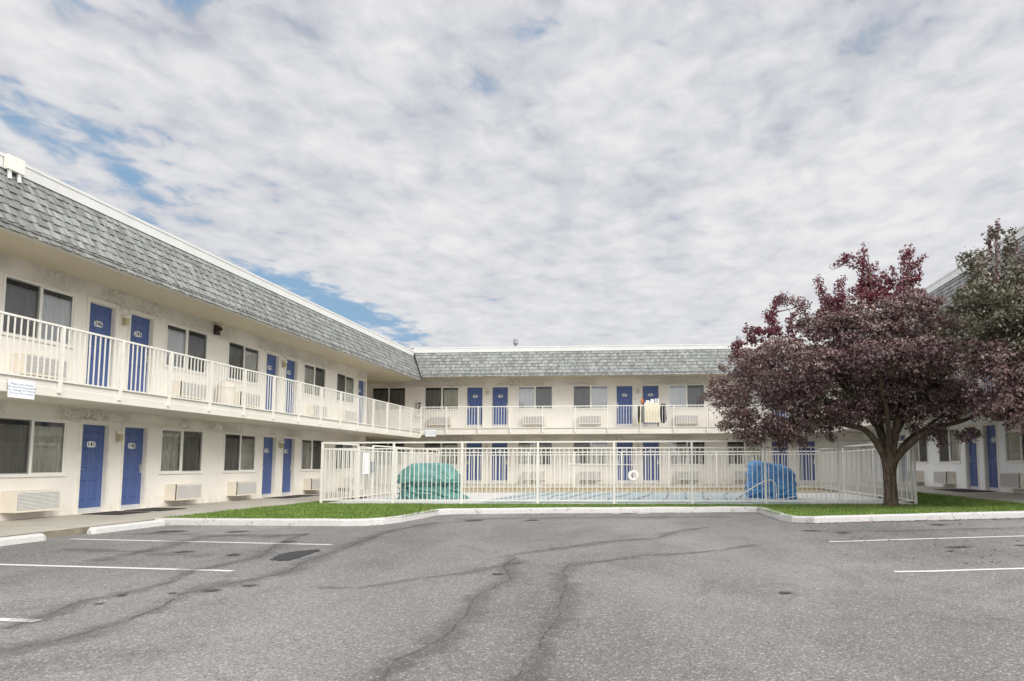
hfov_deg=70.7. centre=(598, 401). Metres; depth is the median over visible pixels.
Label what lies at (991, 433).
door
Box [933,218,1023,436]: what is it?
plum tree
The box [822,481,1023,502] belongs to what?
sidewalk
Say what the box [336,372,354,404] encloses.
window
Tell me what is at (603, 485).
sidewalk
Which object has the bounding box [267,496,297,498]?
doormat
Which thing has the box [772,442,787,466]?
door
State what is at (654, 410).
housekeeping cart
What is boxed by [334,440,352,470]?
window
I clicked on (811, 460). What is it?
door
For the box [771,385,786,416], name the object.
door
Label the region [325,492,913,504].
pool deck
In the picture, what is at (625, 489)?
gravel bed
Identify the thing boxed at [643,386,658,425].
door
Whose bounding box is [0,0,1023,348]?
sky
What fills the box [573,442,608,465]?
window
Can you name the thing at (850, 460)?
pool fence
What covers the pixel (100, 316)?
door
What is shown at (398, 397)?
window
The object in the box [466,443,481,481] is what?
door
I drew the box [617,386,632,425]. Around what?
door
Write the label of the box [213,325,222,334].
alarm horn
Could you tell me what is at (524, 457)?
window
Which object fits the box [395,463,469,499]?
covered stack
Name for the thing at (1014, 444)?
window
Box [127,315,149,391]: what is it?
door
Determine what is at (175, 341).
window
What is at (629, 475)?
life ring
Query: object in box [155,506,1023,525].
kerb
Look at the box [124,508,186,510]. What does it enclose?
doormat
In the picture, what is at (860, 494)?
ground
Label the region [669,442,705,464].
window
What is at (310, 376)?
window
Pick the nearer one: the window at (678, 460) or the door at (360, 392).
the door at (360, 392)
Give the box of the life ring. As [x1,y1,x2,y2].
[628,470,638,480]
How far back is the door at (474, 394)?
36.41 m
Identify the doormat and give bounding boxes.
[83,511,150,514]
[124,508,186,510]
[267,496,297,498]
[290,495,318,496]
[934,489,973,490]
[953,490,995,491]
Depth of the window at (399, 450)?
36.46 m
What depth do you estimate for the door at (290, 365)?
25.64 m
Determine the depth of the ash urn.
34.54 m
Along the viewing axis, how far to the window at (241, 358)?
22.56 m
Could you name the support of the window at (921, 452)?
in the motel wing at (992, 459)
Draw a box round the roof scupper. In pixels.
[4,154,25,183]
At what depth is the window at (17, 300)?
14.97 m
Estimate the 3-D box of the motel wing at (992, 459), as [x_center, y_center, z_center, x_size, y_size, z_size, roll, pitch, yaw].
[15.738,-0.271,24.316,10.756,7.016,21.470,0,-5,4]
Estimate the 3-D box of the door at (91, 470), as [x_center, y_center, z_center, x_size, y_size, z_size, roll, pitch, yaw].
[-11.663,1.533,16.426,0.089,2.030,0.806,0,-5,4]
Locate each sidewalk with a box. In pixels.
[0,489,398,537]
[364,484,837,491]
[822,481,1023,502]
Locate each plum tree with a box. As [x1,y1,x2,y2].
[699,242,999,505]
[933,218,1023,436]
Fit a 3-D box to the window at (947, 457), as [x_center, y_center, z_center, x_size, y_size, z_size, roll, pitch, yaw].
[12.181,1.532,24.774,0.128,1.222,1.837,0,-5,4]
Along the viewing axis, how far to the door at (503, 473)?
36.07 m
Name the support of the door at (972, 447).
in the motel wing at (992, 459)
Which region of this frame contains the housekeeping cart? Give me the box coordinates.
[638,403,668,426]
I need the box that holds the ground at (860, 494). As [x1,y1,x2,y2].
[841,491,878,496]
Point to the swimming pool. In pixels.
(645, 495)
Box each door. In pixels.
[78,424,104,512]
[86,303,111,386]
[121,427,143,508]
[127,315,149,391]
[262,437,272,496]
[265,354,275,409]
[282,439,291,495]
[285,360,294,412]
[358,381,362,422]
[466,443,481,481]
[467,388,482,426]
[492,443,506,481]
[493,387,507,426]
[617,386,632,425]
[617,442,632,481]
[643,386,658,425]
[643,442,658,481]
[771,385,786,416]
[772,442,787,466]
[799,442,814,481]
[901,435,904,483]
[968,428,977,489]
[987,425,998,490]
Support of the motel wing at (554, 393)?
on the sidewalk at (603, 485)
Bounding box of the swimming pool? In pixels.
[485,491,806,502]
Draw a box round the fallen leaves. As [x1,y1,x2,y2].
[762,496,1022,564]
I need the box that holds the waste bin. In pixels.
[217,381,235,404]
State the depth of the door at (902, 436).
29.50 m
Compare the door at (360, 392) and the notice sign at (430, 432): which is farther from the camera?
the notice sign at (430, 432)
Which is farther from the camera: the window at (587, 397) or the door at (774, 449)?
the window at (587, 397)
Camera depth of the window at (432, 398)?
36.51 m
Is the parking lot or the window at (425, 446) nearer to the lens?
the parking lot
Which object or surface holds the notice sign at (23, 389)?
attached to the motel wing at (119, 353)
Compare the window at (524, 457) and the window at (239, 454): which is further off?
the window at (524, 457)
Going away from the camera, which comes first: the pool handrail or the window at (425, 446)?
the pool handrail
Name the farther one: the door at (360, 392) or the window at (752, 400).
the window at (752, 400)
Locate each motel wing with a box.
[0,152,421,520]
[364,342,863,483]
[835,225,1023,493]
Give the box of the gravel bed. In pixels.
[463,487,841,492]
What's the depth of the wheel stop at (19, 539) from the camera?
11.38 m
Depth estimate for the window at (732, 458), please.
35.22 m
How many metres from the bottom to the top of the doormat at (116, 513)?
0.015 m
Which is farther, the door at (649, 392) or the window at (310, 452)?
the door at (649, 392)
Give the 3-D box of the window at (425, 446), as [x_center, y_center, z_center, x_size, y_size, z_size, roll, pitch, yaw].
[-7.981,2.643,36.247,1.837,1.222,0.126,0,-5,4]
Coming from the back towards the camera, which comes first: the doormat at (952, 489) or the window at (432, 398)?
the window at (432, 398)
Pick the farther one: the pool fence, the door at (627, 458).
the door at (627, 458)
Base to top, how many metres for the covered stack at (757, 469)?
1.254 m
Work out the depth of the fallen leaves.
14.20 m
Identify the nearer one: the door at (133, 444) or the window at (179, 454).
the door at (133, 444)
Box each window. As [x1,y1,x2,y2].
[0,415,68,477]
[1,273,76,348]
[158,427,203,473]
[164,321,208,374]
[222,432,256,472]
[226,340,260,385]
[300,438,323,470]
[303,362,325,398]
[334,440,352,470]
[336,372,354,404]
[370,443,404,465]
[371,387,405,410]
[423,443,458,465]
[424,386,458,410]
[517,443,552,465]
[518,385,552,409]
[573,385,608,408]
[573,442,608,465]
[668,384,705,408]
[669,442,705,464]
[725,384,762,407]
[726,442,763,464]
[909,433,928,463]
[938,427,960,463]
[1003,420,1023,462]
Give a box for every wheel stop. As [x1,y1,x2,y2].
[0,533,46,545]
[87,519,164,533]
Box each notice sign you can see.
[7,378,35,399]
[425,430,435,435]
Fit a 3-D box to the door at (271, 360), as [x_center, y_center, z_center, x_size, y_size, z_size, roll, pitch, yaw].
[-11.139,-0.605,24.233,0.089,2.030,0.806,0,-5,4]
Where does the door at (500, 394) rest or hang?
in the motel wing at (554, 393)
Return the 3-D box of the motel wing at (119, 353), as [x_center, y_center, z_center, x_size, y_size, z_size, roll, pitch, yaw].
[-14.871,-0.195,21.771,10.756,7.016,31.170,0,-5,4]
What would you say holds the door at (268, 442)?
in the motel wing at (119, 353)
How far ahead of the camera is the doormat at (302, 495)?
25.14 m
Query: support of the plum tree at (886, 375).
on the lawn at (924, 500)
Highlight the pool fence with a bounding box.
[320,440,917,504]
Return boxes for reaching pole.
[579,464,638,464]
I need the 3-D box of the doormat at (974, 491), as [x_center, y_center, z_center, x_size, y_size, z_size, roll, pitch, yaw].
[11.349,2.720,21.710,0.900,0.014,1.000,-2,-5,4]
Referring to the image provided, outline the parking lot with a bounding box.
[0,512,1023,680]
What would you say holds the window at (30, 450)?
in the motel wing at (119, 353)
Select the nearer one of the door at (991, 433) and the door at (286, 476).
the door at (991, 433)
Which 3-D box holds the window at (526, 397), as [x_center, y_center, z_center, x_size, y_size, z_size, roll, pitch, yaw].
[-3.194,-0.193,36.161,1.837,1.222,0.128,0,-5,4]
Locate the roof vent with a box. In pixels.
[513,339,517,345]
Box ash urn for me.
[706,409,713,425]
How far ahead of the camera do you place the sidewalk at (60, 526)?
14.98 m
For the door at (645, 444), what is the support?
in the motel wing at (554, 393)
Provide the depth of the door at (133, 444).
17.79 m
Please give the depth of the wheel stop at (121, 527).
13.64 m
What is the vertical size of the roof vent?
0.560 m
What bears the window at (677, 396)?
in the motel wing at (554, 393)
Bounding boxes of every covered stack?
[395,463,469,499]
[744,460,796,499]
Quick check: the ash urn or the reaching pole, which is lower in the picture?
the reaching pole
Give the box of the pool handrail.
[735,479,776,499]

